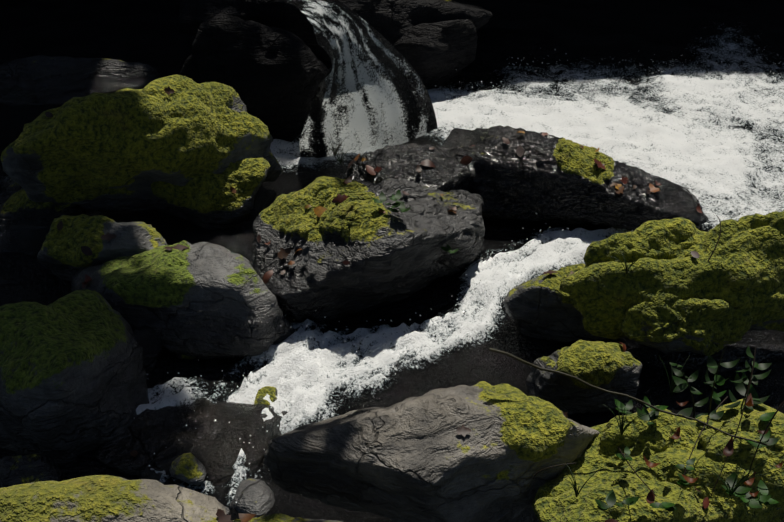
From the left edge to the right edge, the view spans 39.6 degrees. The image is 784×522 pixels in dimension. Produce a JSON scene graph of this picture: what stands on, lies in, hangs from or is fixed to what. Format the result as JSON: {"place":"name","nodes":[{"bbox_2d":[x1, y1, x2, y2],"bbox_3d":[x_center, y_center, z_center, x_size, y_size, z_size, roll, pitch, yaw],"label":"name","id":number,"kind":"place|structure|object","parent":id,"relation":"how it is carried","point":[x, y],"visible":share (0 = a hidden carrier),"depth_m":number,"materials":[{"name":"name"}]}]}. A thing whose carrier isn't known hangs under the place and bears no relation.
{"place":"outdoors","nodes":[
{"label":"outdoors","id":0,"kind":"place"},
{"bbox_2d":[0,0,783,521],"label":"water stream","id":1,"kind":"structure","parent":0,"point":[418,344],"depth_m":5.28,"materials":[{"name":"white liquid"}]},
{"bbox_2d":[0,453,61,487],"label":"rock","id":2,"kind":"object","parent":1,"relation":"on","point":[25,469],"visible":0.71,"depth_m":3.66,"materials":[{"name":"black stone"}]},
{"bbox_2d":[0,174,87,254],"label":"rock","id":3,"kind":"object","parent":1,"relation":"in","point":[25,223],"visible":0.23,"depth_m":4.69,"materials":[{"name":"grey stone"}]},
{"bbox_2d":[0,289,148,462],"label":"dark rock","id":4,"kind":"object","parent":1,"relation":"in","point":[73,379],"visible":0.81,"depth_m":3.78,"materials":[{"name":"grey stone"}]},
{"bbox_2d":[0,55,167,105],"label":"rock","id":5,"kind":"object","parent":1,"relation":"in","point":[38,80],"visible":0.65,"depth_m":5.97,"materials":[{"name":"grey stone"}]},
{"bbox_2d":[37,214,167,280],"bbox_3d":[-1.180,-0.036,4.455,0.531,0.367,0.312,-7,34,-10],"label":"grey rock","id":6,"kind":"object","parent":1,"relation":"on","point":[61,255],"visible":0.65,"depth_m":4.33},
{"bbox_2d":[0,475,225,521],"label":"rock","id":7,"kind":"object","parent":1,"relation":"on","point":[100,498],"visible":1,"depth_m":2.54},
{"bbox_2d":[71,240,294,358],"bbox_3d":[-0.829,0.148,4.316,0.952,0.468,0.477,9,34,13],"label":"grey rock","id":8,"kind":"object","parent":1,"relation":"in","point":[204,300],"visible":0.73,"depth_m":4.10,"materials":[{"name":"grey stone"}]},
{"bbox_2d":[169,453,205,485],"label":"mossy rock","id":9,"kind":"object","parent":1,"relation":"on","point":[188,468],"visible":1,"depth_m":3.68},
{"bbox_2d":[94,397,287,485],"bbox_3d":[-0.649,0.669,3.917,0.807,0.221,0.472,0,33,-1],"label":"wet rock","id":10,"kind":"object","parent":1,"relation":"in","point":[211,445],"visible":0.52,"depth_m":3.85,"materials":[{"name":"grey stone"}]},
{"bbox_2d":[254,386,277,404],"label":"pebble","id":11,"kind":"object","parent":10,"relation":"on","point":[263,392],"visible":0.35,"depth_m":4.00,"materials":[{"name":"green plant"}]},
{"bbox_2d":[151,158,269,228],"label":"mossy rock","id":12,"kind":"object","parent":1,"relation":"on","point":[210,201],"visible":0.5,"depth_m":4.79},
{"bbox_2d":[0,74,282,212],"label":"mossy rock","id":13,"kind":"object","parent":12,"relation":"on","point":[120,150],"visible":0.9,"depth_m":4.61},
{"bbox_2d":[229,478,274,516],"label":"rock","id":14,"kind":"object","parent":1,"relation":"in","point":[254,496],"visible":0.9,"depth_m":3.61,"materials":[{"name":"grey stone"}]},
{"bbox_2d":[180,13,328,141],"bbox_3d":[-0.664,-0.909,5.423,0.789,0.653,0.269,0,33,-1],"label":"cascade rock","id":15,"kind":"object","parent":1,"relation":"on","point":[273,77],"visible":0.69,"depth_m":5.31,"materials":[{"name":"black stone"}]},
{"bbox_2d":[233,513,341,521],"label":"rock","id":16,"kind":"object","parent":1,"relation":"on","point":[277,517],"visible":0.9,"depth_m":2.89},
{"bbox_2d":[176,0,492,61],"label":"rock","id":17,"kind":"object","parent":1,"relation":"on","point":[392,21],"visible":0.44,"depth_m":5.86,"materials":[{"name":"black stone"}]},
{"bbox_2d":[278,0,437,157],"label":"water cascade","id":18,"kind":"object","parent":1,"relation":"on","point":[372,93],"visible":0.98,"depth_m":5.20,"materials":[{"name":"white liquid"}]},
{"bbox_2d":[250,176,484,322],"bbox_3d":[-0.083,-0.051,4.497,0.972,0.649,0.793,0,33,-1],"label":"rock","id":19,"kind":"object","parent":1,"relation":"in","point":[391,257],"visible":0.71,"depth_m":4.24,"materials":[{"name":"grey stone"}]},
{"bbox_2d":[45,87,708,521],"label":"fallen leaves","id":20,"kind":"object","parent":1,"relation":"on","point":[463,429],"visible":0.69,"depth_m":4.27,"materials":[{"name":"brown plant"}]},
{"bbox_2d":[342,144,469,191],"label":"dark rock","id":21,"kind":"object","parent":1,"relation":"on","point":[449,171],"visible":0.44,"depth_m":4.69,"materials":[{"name":"grey stone"}]},
{"bbox_2d":[263,381,599,521],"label":"foreground rock","id":22,"kind":"object","parent":1,"relation":"on","point":[415,459],"visible":0.92,"depth_m":3.02,"materials":[{"name":"grey stone"}]},
{"bbox_2d":[392,19,477,89],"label":"cascade rock","id":23,"kind":"object","parent":1,"relation":"on","point":[437,54],"visible":0.56,"depth_m":5.88,"materials":[{"name":"grey stone"}]},
{"bbox_2d":[147,30,783,502],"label":"water spray droplets","id":24,"kind":"object","parent":1,"relation":"on","point":[609,150],"visible":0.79,"depth_m":5.55,"materials":[{"name":"white liquid"}]},
{"bbox_2d":[503,263,608,342],"bbox_3d":[0.711,0.170,4.121,0.576,0.310,0.214,5,33,7],"label":"bank rock","id":25,"kind":"object","parent":1,"relation":"on","point":[541,307],"visible":0.46,"depth_m":4.06,"materials":[{"name":"grey stone"}]},
{"bbox_2d":[583,217,705,267],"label":"mossy rock","id":26,"kind":"object","parent":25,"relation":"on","point":[673,238],"visible":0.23,"depth_m":3.85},
{"bbox_2d":[443,125,708,230],"bbox_3d":[0.780,-0.353,4.912,1.211,0.513,0.593,0,33,-1],"label":"boulder","id":27,"kind":"object","parent":1,"relation":"in","point":[553,179],"visible":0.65,"depth_m":4.73,"materials":[{"name":"grey stone"}]},
{"bbox_2d":[526,340,641,413],"bbox_3d":[0.666,0.408,3.778,0.393,0.299,0.199,-6,33,-9],"label":"bank rock","id":28,"kind":"object","parent":1,"relation":"on","point":[612,366],"visible":0.81,"depth_m":3.71,"materials":[{"name":"grey stone"}]},
{"bbox_2d":[559,226,783,339],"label":"mossy rock","id":29,"kind":"object","parent":1,"relation":"on","point":[743,270],"visible":0.58,"depth_m":3.78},
{"bbox_2d":[619,298,752,355],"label":"mossy rock","id":30,"kind":"object","parent":29,"relation":"attached to","point":[707,327],"visible":1,"depth_m":3.78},
{"bbox_2d":[702,211,783,251],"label":"mossy rock","id":31,"kind":"object","parent":29,"relation":"attached to","point":[730,228],"visible":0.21,"depth_m":3.79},
{"bbox_2d":[628,342,783,372],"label":"rock","id":32,"kind":"object","parent":1,"relation":"in","point":[648,355],"visible":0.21,"depth_m":4.05,"materials":[{"name":"grey stone"}]},
{"bbox_2d":[531,399,783,521],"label":"bank rock","id":33,"kind":"object","parent":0,"point":[590,461],"visible":0.44,"depth_m":3.03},
{"bbox_2d":[259,132,783,510],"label":"bank vegetation","id":34,"kind":"object","parent":33,"relation":"on","point":[757,499],"visible":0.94,"depth_m":3.02,"materials":[{"name":"green plant"}]},
{"bbox_2d":[533,475,718,521],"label":"bank rock","id":35,"kind":"object","parent":33,"relation":"on","point":[568,506],"visible":0.83,"depth_m":2.91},
{"bbox_2d":[597,405,710,460],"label":"bank rock","id":36,"kind":"object","parent":33,"relation":"on","point":[659,433],"visible":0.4,"depth_m":3.12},
{"bbox_2d":[698,409,783,495],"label":"bank rock","id":37,"kind":"object","parent":33,"relation":"on","point":[713,442],"visible":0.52,"depth_m":3.00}
]}

